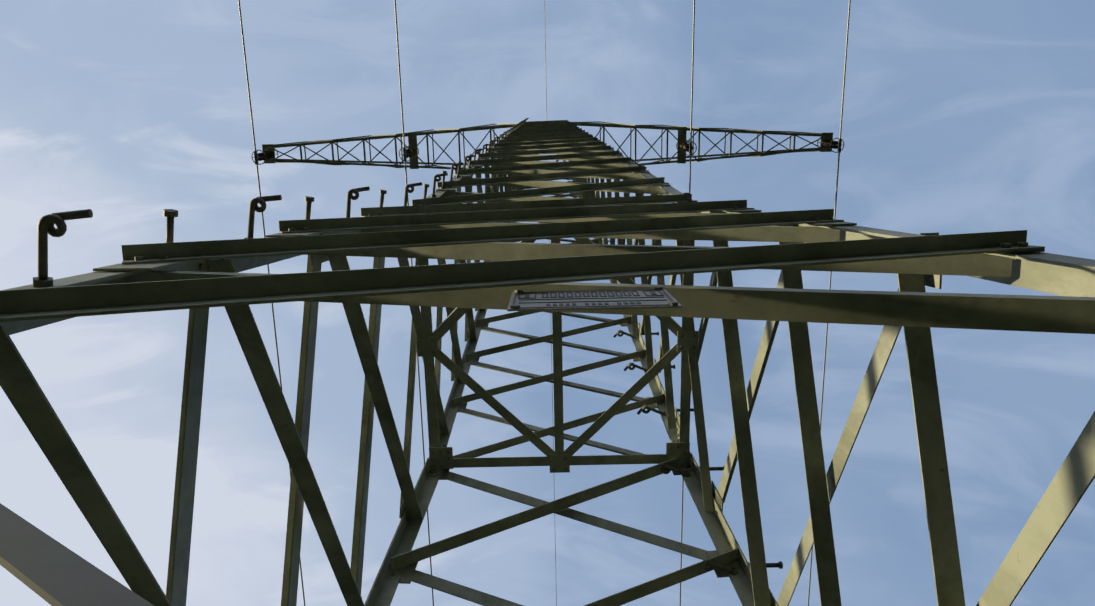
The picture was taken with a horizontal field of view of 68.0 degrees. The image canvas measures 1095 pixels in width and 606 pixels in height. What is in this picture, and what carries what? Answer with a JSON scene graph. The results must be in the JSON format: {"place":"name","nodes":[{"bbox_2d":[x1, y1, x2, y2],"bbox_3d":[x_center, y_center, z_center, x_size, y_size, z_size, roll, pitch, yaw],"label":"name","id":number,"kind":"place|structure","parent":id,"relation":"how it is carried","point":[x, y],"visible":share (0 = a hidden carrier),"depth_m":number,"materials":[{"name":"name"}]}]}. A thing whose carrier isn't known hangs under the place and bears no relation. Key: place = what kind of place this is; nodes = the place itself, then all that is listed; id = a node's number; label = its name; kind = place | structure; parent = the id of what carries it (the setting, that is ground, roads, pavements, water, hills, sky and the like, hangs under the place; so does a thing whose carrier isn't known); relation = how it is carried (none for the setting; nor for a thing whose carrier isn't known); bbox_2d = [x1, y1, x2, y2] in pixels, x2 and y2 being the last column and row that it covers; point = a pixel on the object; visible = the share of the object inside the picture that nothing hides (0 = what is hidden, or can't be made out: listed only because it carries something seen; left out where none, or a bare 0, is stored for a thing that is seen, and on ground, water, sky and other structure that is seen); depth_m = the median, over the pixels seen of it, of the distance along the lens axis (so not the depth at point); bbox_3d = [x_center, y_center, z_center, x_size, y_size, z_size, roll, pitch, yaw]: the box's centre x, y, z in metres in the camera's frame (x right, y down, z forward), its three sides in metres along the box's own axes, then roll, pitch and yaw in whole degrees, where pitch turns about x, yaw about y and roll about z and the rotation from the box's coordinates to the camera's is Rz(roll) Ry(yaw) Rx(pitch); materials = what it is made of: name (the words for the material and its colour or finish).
{"place":"outdoors","nodes":[
{"label":"outdoors","id":0,"kind":"place"},
{"bbox_2d":[0,0,1094,605],"label":"sky","id":1,"kind":"structure","parent":0,"point":[960,116],"materials":[{"name":"blue"}]},
{"label":"ground","id":2,"kind":"structure","parent":0,"visible":0},
{"bbox_2d":[0,0,1094,605],"bbox_3d":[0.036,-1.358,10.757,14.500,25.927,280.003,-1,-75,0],"label":"lattice pylon tower","id":3,"kind":"structure","parent":2,"relation":"on","point":[460,228],"depth_m":2.50,"materials":[{"name":"metal"}]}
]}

